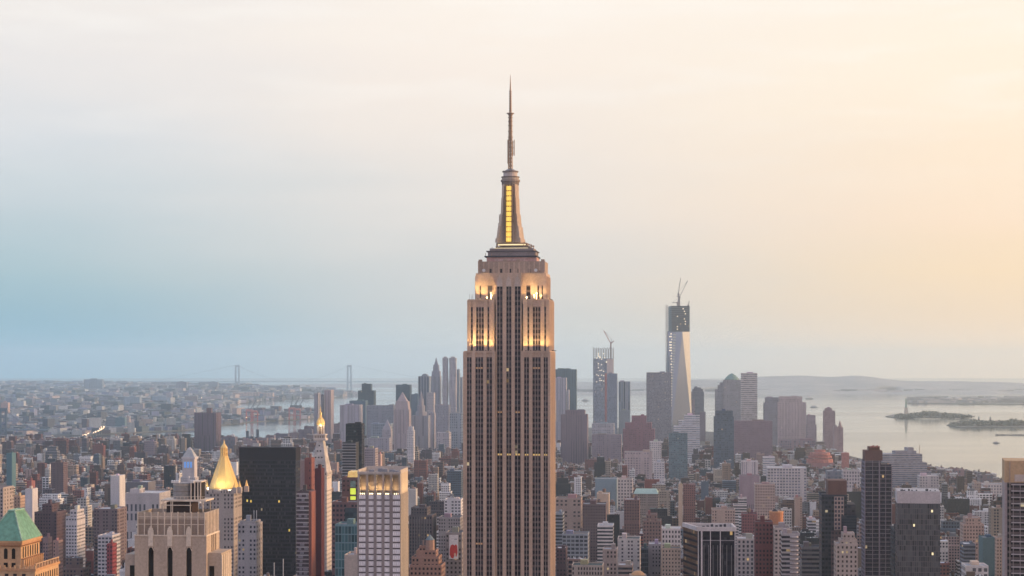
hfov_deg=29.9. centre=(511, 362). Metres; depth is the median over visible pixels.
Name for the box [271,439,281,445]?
city building
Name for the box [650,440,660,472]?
office block
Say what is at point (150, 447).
estate block
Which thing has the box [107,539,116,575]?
office block
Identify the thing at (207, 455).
city building
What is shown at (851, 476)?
office block
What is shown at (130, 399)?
estate block
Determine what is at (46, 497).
city building
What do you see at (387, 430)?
spired tower
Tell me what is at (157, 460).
city building
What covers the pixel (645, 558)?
office block
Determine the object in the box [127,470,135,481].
city building
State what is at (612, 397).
office tower
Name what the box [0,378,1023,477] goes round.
water
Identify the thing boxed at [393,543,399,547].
window
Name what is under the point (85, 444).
city building
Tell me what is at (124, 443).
city building
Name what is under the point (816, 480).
city blocks
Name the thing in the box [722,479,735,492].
city building
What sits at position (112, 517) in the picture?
office block
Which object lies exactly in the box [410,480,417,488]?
city building
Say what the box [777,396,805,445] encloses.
office block
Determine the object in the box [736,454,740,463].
city building
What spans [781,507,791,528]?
city building
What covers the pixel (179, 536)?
stone tower
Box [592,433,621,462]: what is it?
office block
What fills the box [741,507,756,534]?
office block
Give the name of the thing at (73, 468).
city building
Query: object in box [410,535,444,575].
stepped building
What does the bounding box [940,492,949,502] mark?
city building
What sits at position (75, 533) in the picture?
office block
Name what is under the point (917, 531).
glass tower
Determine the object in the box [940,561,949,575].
city building
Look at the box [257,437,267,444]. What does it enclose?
estate block
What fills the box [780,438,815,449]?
office block
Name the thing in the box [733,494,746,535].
office block
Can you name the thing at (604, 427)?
office block
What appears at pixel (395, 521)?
window
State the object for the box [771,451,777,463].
city building
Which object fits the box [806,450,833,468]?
netted building
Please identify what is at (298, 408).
harbour crane
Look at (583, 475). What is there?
city building
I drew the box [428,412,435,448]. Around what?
office block
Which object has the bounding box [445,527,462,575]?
office block
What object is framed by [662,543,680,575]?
office block
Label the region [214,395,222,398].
estate block
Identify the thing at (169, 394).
estate block
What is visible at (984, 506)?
city building
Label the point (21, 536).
corner tower
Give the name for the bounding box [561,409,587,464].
office block
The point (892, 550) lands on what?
office block
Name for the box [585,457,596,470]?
city building
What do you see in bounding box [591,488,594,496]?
city building
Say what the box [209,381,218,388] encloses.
estate block
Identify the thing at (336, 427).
estate block
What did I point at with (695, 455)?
city building
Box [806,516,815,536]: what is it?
office block
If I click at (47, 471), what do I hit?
city building
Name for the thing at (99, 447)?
city building
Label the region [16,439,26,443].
estate block
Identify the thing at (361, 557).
window
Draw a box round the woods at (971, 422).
[949,418,1023,425]
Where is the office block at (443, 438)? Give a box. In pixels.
[436,431,450,450]
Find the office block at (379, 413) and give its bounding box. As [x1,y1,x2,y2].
[367,404,394,437]
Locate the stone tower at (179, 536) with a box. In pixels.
[125,476,230,575]
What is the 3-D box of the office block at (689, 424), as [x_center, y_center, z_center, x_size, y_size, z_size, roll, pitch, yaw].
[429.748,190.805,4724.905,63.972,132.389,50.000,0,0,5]
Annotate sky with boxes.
[0,0,1023,377]
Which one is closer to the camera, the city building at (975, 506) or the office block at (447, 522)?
the office block at (447, 522)
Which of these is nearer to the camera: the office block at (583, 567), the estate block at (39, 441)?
the office block at (583, 567)
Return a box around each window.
[4,548,7,559]
[11,548,15,559]
[130,565,134,575]
[209,566,213,575]
[350,481,355,486]
[350,488,355,493]
[359,494,364,498]
[359,519,364,523]
[359,525,364,529]
[359,531,364,535]
[359,537,364,541]
[359,543,364,547]
[359,549,364,553]
[359,555,364,559]
[359,561,364,565]
[359,567,364,571]
[393,495,399,499]
[393,501,399,505]
[393,507,399,511]
[393,513,399,517]
[393,519,399,523]
[393,525,399,529]
[393,531,399,535]
[393,537,399,541]
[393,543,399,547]
[393,549,399,553]
[393,555,399,559]
[393,561,399,565]
[393,567,399,571]
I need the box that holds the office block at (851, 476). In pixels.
[841,468,859,491]
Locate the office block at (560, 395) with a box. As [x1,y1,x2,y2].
[555,377,566,440]
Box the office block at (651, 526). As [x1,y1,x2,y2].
[643,510,660,545]
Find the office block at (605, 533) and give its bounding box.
[597,521,613,561]
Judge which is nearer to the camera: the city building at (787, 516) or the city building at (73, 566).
the city building at (73, 566)
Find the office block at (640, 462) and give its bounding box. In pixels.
[625,450,651,478]
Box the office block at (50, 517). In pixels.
[34,499,65,566]
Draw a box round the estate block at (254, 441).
[251,440,258,445]
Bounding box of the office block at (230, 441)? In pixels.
[221,435,237,452]
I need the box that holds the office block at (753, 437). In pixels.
[734,419,771,459]
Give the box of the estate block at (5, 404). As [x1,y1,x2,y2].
[1,401,9,414]
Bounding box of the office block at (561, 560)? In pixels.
[556,545,566,575]
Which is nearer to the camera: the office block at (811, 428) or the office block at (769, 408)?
the office block at (811, 428)
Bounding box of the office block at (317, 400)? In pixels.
[314,392,320,441]
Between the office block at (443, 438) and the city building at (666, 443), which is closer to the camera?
the city building at (666, 443)
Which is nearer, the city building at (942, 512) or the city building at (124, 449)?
the city building at (942, 512)
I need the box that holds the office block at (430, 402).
[427,392,434,414]
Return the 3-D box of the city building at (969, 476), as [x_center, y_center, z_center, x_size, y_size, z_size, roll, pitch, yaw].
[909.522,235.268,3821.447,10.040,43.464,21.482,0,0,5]
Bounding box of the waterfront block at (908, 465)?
[881,445,930,488]
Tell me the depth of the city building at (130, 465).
4362.43 m
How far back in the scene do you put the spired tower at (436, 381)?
6600.59 m
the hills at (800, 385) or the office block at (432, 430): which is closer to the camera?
the office block at (432, 430)
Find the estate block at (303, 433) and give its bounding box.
[298,429,312,437]
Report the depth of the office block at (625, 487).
3050.22 m
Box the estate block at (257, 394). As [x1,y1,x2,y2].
[233,392,273,396]
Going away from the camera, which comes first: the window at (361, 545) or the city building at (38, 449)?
the window at (361, 545)
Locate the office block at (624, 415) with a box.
[619,409,629,440]
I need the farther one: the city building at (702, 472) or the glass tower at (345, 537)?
the city building at (702, 472)
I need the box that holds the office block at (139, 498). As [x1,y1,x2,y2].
[125,485,170,547]
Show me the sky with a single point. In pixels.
(267, 188)
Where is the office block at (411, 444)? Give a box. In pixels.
[407,426,414,466]
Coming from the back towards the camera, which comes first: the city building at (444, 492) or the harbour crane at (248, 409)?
the harbour crane at (248, 409)
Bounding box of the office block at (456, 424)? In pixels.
[450,412,462,448]
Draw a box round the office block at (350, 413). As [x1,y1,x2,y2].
[340,404,362,441]
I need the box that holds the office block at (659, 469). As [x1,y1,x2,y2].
[654,460,664,483]
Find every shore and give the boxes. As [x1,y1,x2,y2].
[2,397,336,436]
[907,402,1023,404]
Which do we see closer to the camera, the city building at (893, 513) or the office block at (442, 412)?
the city building at (893, 513)
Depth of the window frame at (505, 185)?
1313.09 m
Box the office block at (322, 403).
[321,394,323,418]
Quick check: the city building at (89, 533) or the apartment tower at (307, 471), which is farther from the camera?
the city building at (89, 533)
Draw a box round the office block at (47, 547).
[43,533,51,560]
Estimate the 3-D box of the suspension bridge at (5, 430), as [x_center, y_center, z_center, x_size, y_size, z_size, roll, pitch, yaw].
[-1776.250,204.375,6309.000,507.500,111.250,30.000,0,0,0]
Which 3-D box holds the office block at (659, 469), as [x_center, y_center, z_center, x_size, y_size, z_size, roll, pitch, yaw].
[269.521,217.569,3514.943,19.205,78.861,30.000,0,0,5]
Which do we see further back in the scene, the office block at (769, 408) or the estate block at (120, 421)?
the estate block at (120, 421)
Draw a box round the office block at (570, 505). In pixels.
[555,494,581,530]
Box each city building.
[1,441,13,454]
[13,452,21,468]
[16,443,25,450]
[16,480,26,487]
[23,456,32,462]
[25,466,34,478]
[27,446,31,454]
[32,445,42,455]
[32,472,39,486]
[34,443,42,454]
[37,452,44,461]
[37,462,46,477]
[37,479,41,490]
[39,493,63,509]
[42,476,50,492]
[42,484,54,493]
[43,439,52,449]
[45,445,59,459]
[45,467,50,475]
[53,436,63,445]
[56,438,68,455]
[59,492,68,498]
[63,556,88,575]
[66,439,77,451]
[67,453,74,459]
[67,492,76,503]
[68,462,78,478]
[68,484,74,493]
[69,437,81,446]
[71,445,79,453]
[73,488,83,497]
[74,496,91,525]
[79,456,92,462]
[79,464,83,474]
[80,475,89,487]
[82,437,88,451]
[82,486,90,499]
[85,525,93,546]
[85,549,93,573]
[88,484,94,499]
[89,502,101,509]
[90,470,97,486]
[92,441,105,456]
[92,464,103,479]
[94,453,100,464]
[95,489,103,494]
[95,529,108,575]
[100,439,108,449]
[101,455,104,469]
[104,480,110,501]
[107,459,121,465]
[108,483,125,505]
[109,450,121,457]
[109,464,116,470]
[110,438,122,443]
[113,439,121,450]
[114,462,127,479]
[121,446,128,458]
[122,441,131,445]
[127,462,135,468]
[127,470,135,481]
[127,546,134,552]
[128,531,135,547]
[129,433,141,441]
[129,445,135,457]
[130,457,142,462]
[134,450,146,458]
[134,464,143,471]
[144,456,157,464]
[154,458,162,464]
[157,443,169,455]
[160,436,166,444]
[163,454,168,466]
[164,464,175,488]
[166,434,175,449]
[180,433,191,451]
[181,436,186,451]
[200,452,211,458]
[202,469,210,477]
[259,440,265,445]
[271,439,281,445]
[281,438,293,446]
[293,438,304,445]
[300,453,307,459]
[301,445,308,452]
[328,451,335,461]
[330,461,338,471]
[331,471,339,479]
[332,478,339,491]
[332,491,341,500]
[334,439,341,450]
[336,453,340,464]
[385,451,393,460]
[402,456,407,465]
[408,484,417,515]
[408,529,408,575]
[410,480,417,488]
[414,459,427,479]
[415,445,418,459]
[415,476,422,482]
[417,482,423,503]
[423,448,434,458]
[426,492,433,504]
[428,471,438,491]
[429,496,443,516]
[432,450,440,461]
[436,461,443,480]
[439,457,450,465]
[439,479,451,500]
[450,456,458,467]
[451,447,458,458]
[555,470,563,481]
[555,475,570,497]
[568,465,573,475]
[568,556,585,575]
[573,472,586,479]
[574,474,581,495]
[582,482,594,489]
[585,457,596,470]
[585,497,596,501]
[586,475,591,491]
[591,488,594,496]
[594,454,605,476]
[605,458,610,476]
[607,513,619,546]
[616,510,623,527]
[620,526,623,535]
[622,464,626,477]
[630,468,634,484]
[635,476,644,480]
[639,533,642,545]
[645,478,658,487]
[645,503,671,525]
[652,482,669,515]
[661,449,666,456]
[661,526,661,562]
[663,437,668,449]
[666,477,678,483]
[670,499,674,516]
[672,513,677,525]
[681,476,688,483]
[688,473,693,480]
[692,447,699,463]
[694,472,699,481]
[695,515,700,522]
[696,498,703,510]
[700,469,711,475]
[701,477,708,499]
[701,516,707,522]
[703,452,710,459]
[704,448,711,455]
[705,459,709,469]
[705,496,712,514]
[707,473,712,483]
[707,514,710,522]
[710,482,721,488]
[713,469,721,482]
[713,489,727,497]
[713,498,718,506]
[722,460,730,479]
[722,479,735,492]
[735,461,738,476]
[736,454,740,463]
[738,515,740,535]
[742,452,749,458]
[757,453,763,463]
[760,475,765,482]
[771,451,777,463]
[774,450,781,458]
[781,498,793,526]
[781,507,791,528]
[789,459,797,465]
[792,526,800,532]
[794,444,805,459]
[800,529,813,543]
[802,501,808,515]
[802,515,818,528]
[805,536,818,543]
[807,490,818,500]
[809,500,815,515]
[813,510,818,515]
[816,520,818,531]
[819,468,831,473]
[847,487,860,518]
[855,461,860,467]
[857,523,860,546]
[858,546,860,567]
[892,503,894,523]
[931,469,944,475]
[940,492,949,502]
[940,505,943,519]
[940,515,962,533]
[940,539,947,561]
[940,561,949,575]
[941,531,959,573]
[942,482,947,498]
[942,497,947,508]
[944,474,950,483]
[945,512,958,518]
[946,497,969,515]
[948,486,953,493]
[949,472,957,476]
[952,491,964,496]
[955,514,963,520]
[956,475,963,492]
[956,529,959,543]
[956,559,959,575]
[963,488,981,509]
[966,470,971,484]
[970,504,978,512]
[972,508,987,524]
[977,490,992,505]
[980,504,991,510]
[982,498,987,505]
[984,525,987,534]
[988,505,1001,535]
[992,494,1001,507]
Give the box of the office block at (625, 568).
[618,560,632,575]
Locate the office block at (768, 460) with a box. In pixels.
[763,456,774,475]
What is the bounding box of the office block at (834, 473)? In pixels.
[826,468,840,478]
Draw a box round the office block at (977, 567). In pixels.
[961,560,987,575]
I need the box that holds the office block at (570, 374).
[555,368,576,409]
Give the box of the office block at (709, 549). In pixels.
[682,522,735,575]
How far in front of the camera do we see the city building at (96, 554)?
1791.38 m
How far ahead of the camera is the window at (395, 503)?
1099.00 m
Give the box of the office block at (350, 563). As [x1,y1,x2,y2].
[344,547,356,575]
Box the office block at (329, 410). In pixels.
[324,389,333,443]
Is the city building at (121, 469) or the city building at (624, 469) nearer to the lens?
the city building at (624, 469)
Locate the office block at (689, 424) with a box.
[674,413,699,457]
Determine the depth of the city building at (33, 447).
4864.85 m
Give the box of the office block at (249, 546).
[238,510,261,575]
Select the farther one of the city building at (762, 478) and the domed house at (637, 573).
the city building at (762, 478)
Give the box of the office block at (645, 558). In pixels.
[641,543,648,575]
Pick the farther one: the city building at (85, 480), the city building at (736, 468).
the city building at (736, 468)
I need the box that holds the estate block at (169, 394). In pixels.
[166,392,172,399]
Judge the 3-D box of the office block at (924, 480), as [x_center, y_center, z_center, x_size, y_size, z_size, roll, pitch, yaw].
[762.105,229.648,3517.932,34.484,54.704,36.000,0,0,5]
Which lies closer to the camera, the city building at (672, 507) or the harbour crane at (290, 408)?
the city building at (672, 507)
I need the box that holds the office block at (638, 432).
[623,414,654,458]
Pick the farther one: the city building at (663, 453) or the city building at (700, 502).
the city building at (663, 453)
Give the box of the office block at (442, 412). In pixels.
[435,404,450,432]
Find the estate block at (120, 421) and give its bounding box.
[115,416,126,426]
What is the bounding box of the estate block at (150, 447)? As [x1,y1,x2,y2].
[144,439,156,455]
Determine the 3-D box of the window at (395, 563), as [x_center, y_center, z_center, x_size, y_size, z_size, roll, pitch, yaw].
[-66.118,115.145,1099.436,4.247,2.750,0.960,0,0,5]
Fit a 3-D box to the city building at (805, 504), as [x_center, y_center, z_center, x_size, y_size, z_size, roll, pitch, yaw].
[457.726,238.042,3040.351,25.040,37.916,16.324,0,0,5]
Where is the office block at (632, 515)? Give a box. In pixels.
[624,493,639,535]
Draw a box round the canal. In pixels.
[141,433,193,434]
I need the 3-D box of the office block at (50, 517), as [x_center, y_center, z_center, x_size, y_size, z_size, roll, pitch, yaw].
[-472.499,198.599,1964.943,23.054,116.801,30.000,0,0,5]
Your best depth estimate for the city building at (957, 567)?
2055.66 m
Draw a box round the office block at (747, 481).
[739,473,759,508]
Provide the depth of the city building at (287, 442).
4694.48 m
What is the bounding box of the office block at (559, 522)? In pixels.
[555,510,563,563]
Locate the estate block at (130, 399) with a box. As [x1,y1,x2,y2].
[124,396,141,405]
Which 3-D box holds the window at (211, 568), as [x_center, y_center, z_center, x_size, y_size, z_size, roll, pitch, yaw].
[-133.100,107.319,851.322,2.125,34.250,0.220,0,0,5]
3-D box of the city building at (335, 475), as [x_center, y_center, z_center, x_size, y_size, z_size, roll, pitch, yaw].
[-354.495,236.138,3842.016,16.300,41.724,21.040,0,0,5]
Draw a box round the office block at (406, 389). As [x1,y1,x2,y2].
[396,384,411,408]
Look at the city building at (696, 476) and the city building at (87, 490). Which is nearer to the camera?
the city building at (87, 490)
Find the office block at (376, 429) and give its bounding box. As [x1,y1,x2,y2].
[371,423,392,436]
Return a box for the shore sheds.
[907,396,1023,402]
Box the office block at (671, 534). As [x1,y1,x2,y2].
[662,524,680,545]
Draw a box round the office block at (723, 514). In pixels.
[711,506,734,524]
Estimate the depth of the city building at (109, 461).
4422.50 m
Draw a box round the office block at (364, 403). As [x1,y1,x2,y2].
[349,400,367,435]
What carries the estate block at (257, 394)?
on the shore at (164, 430)
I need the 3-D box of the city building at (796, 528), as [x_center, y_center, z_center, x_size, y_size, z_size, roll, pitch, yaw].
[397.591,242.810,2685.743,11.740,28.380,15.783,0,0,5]
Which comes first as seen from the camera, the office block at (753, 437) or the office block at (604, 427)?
the office block at (753, 437)
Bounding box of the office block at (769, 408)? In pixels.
[763,397,778,445]
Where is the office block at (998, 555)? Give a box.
[993,534,1001,575]
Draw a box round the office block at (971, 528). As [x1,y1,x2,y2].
[960,513,983,560]
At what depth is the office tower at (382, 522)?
1100.31 m
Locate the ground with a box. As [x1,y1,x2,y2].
[459,428,861,459]
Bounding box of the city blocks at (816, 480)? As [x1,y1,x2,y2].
[0,432,1001,575]
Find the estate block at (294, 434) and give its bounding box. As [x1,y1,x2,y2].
[289,432,298,438]
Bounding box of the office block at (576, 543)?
[562,530,588,575]
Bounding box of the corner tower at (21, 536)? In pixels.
[0,508,59,575]
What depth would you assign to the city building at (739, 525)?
2372.94 m
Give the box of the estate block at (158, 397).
[152,396,165,400]
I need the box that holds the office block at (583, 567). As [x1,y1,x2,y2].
[572,559,603,575]
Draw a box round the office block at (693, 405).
[691,399,694,414]
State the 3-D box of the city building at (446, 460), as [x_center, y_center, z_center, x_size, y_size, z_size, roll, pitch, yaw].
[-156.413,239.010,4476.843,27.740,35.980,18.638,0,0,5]
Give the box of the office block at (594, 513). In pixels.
[582,500,606,561]
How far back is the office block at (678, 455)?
3899.93 m
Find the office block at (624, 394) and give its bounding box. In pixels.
[619,380,629,409]
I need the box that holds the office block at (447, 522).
[438,513,462,561]
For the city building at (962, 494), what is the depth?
3375.75 m
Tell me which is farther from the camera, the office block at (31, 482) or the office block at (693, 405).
the office block at (693, 405)
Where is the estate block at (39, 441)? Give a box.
[32,439,43,444]
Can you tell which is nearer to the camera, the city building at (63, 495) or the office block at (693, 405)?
the city building at (63, 495)
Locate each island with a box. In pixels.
[885,414,974,417]
[947,424,1023,426]
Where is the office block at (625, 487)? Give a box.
[618,476,632,508]
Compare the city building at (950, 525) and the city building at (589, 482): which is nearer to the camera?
the city building at (950, 525)
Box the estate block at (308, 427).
[304,426,313,434]
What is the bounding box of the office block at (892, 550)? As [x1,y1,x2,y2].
[890,524,894,575]
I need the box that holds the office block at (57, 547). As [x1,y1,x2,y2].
[53,538,62,575]
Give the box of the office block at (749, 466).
[741,459,757,473]
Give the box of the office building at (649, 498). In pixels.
[634,488,658,525]
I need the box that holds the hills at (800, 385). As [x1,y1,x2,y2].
[577,376,1023,394]
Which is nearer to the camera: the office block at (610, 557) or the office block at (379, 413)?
the office block at (610, 557)
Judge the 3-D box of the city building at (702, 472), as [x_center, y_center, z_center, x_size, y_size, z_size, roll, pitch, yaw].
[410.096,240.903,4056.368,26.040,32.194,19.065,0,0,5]
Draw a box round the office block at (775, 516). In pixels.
[769,509,783,524]
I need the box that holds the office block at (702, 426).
[700,411,705,440]
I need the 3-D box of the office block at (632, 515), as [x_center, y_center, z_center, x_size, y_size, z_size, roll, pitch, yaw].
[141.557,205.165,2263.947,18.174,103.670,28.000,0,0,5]
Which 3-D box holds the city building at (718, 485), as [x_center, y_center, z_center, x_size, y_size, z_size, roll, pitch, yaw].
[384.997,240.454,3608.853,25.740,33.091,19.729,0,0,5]
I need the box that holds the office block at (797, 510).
[794,495,801,529]
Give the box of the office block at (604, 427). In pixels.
[592,422,613,433]
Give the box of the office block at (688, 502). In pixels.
[683,481,694,522]
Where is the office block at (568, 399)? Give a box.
[567,389,569,409]
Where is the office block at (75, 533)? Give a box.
[66,505,84,566]
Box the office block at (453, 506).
[444,497,462,514]
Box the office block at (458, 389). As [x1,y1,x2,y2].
[457,368,459,411]
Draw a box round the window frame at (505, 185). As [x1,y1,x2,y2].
[505,185,512,241]
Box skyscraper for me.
[463,75,555,575]
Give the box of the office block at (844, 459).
[841,452,848,467]
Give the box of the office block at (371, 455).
[365,446,377,466]
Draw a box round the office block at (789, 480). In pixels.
[766,464,806,501]
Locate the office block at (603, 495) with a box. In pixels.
[597,488,609,513]
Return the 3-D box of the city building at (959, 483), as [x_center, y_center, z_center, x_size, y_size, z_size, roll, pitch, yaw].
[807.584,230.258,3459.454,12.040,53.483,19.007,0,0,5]
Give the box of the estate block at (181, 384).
[176,381,187,387]
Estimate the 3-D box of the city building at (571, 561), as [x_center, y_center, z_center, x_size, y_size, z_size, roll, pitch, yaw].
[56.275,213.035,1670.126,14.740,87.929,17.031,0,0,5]
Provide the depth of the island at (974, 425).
7730.20 m
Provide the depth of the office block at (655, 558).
1720.02 m
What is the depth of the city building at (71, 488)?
3456.99 m
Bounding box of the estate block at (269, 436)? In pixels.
[266,435,275,443]
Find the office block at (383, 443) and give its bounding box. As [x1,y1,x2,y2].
[368,436,391,450]
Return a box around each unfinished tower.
[593,331,613,422]
[666,278,691,432]
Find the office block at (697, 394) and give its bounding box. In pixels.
[691,386,703,414]
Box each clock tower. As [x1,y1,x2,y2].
[180,447,198,481]
[313,407,331,571]
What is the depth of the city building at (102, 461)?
4224.25 m
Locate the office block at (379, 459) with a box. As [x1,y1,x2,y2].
[378,452,381,465]
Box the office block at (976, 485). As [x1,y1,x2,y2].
[972,480,980,492]
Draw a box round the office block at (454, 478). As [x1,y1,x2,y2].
[447,468,462,497]
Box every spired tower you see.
[201,442,248,575]
[382,419,392,450]
[394,392,410,449]
[412,392,429,448]
[431,358,440,404]
[715,373,740,419]
[837,421,842,451]
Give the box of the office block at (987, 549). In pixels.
[979,534,994,575]
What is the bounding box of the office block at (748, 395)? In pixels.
[741,372,756,419]
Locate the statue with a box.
[904,399,907,414]
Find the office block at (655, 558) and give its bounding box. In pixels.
[649,539,660,575]
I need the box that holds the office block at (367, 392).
[358,383,375,404]
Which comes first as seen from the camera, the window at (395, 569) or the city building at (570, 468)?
the window at (395, 569)
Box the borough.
[0,380,355,435]
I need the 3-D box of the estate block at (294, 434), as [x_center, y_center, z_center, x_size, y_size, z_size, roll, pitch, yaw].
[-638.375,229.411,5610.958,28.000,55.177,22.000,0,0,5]
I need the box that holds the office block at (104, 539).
[98,531,119,575]
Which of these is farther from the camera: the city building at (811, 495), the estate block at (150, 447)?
the estate block at (150, 447)
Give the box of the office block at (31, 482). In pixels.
[27,478,34,487]
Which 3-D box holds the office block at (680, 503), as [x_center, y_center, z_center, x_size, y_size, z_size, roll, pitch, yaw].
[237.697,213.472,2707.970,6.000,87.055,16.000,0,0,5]
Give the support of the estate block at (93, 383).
on the shore at (164, 430)
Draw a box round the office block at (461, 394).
[460,377,462,412]
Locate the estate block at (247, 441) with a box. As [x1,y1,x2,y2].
[243,438,251,444]
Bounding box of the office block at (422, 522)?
[409,504,436,563]
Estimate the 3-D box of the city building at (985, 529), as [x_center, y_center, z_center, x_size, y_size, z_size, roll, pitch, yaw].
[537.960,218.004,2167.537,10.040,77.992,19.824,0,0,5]
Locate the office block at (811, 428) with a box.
[806,414,816,440]
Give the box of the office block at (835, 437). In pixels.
[833,425,836,449]
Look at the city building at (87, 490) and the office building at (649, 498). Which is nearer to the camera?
the office building at (649, 498)
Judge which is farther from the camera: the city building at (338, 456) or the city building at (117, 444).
the city building at (117, 444)
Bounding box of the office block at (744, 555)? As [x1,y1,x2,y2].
[736,533,753,575]
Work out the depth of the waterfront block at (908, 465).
3903.54 m
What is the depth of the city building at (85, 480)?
3626.43 m
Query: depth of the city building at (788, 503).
2735.13 m
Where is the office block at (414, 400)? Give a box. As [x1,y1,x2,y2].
[411,393,418,425]
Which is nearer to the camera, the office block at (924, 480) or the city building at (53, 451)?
the office block at (924, 480)
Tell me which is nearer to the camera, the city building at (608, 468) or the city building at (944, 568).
the city building at (944, 568)
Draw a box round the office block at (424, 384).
[418,374,430,411]
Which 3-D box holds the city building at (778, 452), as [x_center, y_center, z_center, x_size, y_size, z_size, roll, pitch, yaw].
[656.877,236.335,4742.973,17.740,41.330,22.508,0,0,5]
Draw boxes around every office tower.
[6,452,15,494]
[239,446,299,575]
[357,466,407,575]
[607,372,617,433]
[819,479,856,575]
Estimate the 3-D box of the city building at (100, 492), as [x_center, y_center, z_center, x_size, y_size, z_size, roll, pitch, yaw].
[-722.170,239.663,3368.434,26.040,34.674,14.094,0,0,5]
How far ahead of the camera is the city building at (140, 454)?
4611.69 m
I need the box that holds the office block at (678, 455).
[669,432,687,479]
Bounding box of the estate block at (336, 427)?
[334,422,339,432]
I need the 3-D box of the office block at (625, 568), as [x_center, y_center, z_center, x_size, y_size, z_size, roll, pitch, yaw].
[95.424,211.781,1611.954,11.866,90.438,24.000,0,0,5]
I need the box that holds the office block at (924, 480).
[917,473,938,489]
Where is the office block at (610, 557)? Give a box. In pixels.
[603,543,617,575]
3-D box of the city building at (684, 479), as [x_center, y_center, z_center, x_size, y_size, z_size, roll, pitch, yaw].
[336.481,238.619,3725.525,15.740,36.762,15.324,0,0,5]
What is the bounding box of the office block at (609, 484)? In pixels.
[595,477,617,509]
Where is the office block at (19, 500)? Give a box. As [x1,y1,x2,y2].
[14,492,24,508]
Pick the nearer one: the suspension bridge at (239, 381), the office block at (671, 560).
the office block at (671, 560)
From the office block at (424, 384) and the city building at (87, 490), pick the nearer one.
the city building at (87, 490)
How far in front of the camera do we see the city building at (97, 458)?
4196.57 m
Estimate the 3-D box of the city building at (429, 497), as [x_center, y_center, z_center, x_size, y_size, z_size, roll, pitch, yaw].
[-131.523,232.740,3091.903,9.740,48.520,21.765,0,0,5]
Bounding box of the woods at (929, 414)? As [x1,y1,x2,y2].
[894,410,972,417]
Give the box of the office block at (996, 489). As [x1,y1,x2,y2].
[981,481,1001,499]
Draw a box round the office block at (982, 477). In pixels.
[977,472,992,482]
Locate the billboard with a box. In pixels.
[449,535,457,558]
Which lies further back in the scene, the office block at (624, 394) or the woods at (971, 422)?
the woods at (971, 422)
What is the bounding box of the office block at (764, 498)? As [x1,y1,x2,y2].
[754,482,774,519]
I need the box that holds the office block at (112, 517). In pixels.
[94,504,126,575]
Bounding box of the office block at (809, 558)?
[800,541,818,575]
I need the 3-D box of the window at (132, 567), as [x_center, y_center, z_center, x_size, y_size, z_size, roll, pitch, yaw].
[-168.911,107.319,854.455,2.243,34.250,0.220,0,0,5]
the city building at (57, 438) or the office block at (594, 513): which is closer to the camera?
the office block at (594, 513)
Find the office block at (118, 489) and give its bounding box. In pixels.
[111,474,124,505]
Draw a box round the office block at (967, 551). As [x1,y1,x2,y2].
[960,541,975,575]
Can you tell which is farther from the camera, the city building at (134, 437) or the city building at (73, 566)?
the city building at (134, 437)
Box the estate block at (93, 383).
[84,378,103,388]
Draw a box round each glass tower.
[335,518,356,575]
[646,371,671,441]
[895,488,939,575]
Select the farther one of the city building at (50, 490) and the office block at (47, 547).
the city building at (50, 490)
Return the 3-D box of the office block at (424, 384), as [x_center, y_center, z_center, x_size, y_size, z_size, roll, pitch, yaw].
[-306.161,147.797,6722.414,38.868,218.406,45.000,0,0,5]
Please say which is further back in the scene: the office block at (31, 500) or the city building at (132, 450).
the city building at (132, 450)
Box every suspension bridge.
[0,408,49,436]
[133,365,441,389]
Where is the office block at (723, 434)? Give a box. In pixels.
[714,409,733,468]
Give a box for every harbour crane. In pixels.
[246,400,256,420]
[251,401,260,421]
[289,398,298,419]
[293,399,303,419]
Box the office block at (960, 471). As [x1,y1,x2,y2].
[952,468,963,475]
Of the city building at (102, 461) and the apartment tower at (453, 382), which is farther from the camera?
the apartment tower at (453, 382)
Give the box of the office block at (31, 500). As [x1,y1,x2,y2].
[25,486,37,521]
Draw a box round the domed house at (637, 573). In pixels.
[629,571,646,575]
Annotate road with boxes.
[77,426,104,437]
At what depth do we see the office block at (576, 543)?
1900.13 m
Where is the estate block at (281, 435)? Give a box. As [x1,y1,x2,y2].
[274,433,288,437]
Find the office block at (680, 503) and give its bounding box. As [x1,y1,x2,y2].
[678,483,682,527]
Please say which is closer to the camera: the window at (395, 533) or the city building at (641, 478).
the window at (395, 533)
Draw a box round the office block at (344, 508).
[332,497,356,575]
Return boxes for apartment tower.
[51,460,67,493]
[194,408,220,451]
[296,485,315,575]
[300,453,314,489]
[315,464,323,575]
[342,440,358,476]
[342,470,357,499]
[346,422,364,468]
[442,357,448,404]
[449,357,456,412]
[754,515,772,575]
[773,522,789,575]
[780,528,799,575]
[823,407,834,448]
[834,526,857,575]
[861,445,891,575]
[1002,458,1023,575]
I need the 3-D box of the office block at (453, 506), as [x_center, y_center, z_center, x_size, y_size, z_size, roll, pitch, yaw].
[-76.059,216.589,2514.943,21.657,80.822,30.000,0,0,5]
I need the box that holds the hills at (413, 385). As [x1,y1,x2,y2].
[299,381,645,387]
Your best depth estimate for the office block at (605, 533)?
1950.23 m
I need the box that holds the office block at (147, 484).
[126,479,155,492]
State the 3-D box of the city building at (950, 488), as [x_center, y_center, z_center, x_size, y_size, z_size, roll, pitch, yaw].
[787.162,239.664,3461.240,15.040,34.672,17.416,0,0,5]
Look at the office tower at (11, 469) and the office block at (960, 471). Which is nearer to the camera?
the office tower at (11, 469)
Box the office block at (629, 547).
[618,533,640,571]
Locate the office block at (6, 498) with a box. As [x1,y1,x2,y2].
[0,485,13,519]
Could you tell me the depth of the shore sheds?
12615.77 m
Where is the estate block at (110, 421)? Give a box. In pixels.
[106,416,114,426]
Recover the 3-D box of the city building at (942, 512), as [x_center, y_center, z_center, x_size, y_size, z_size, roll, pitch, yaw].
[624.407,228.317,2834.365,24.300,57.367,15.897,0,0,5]

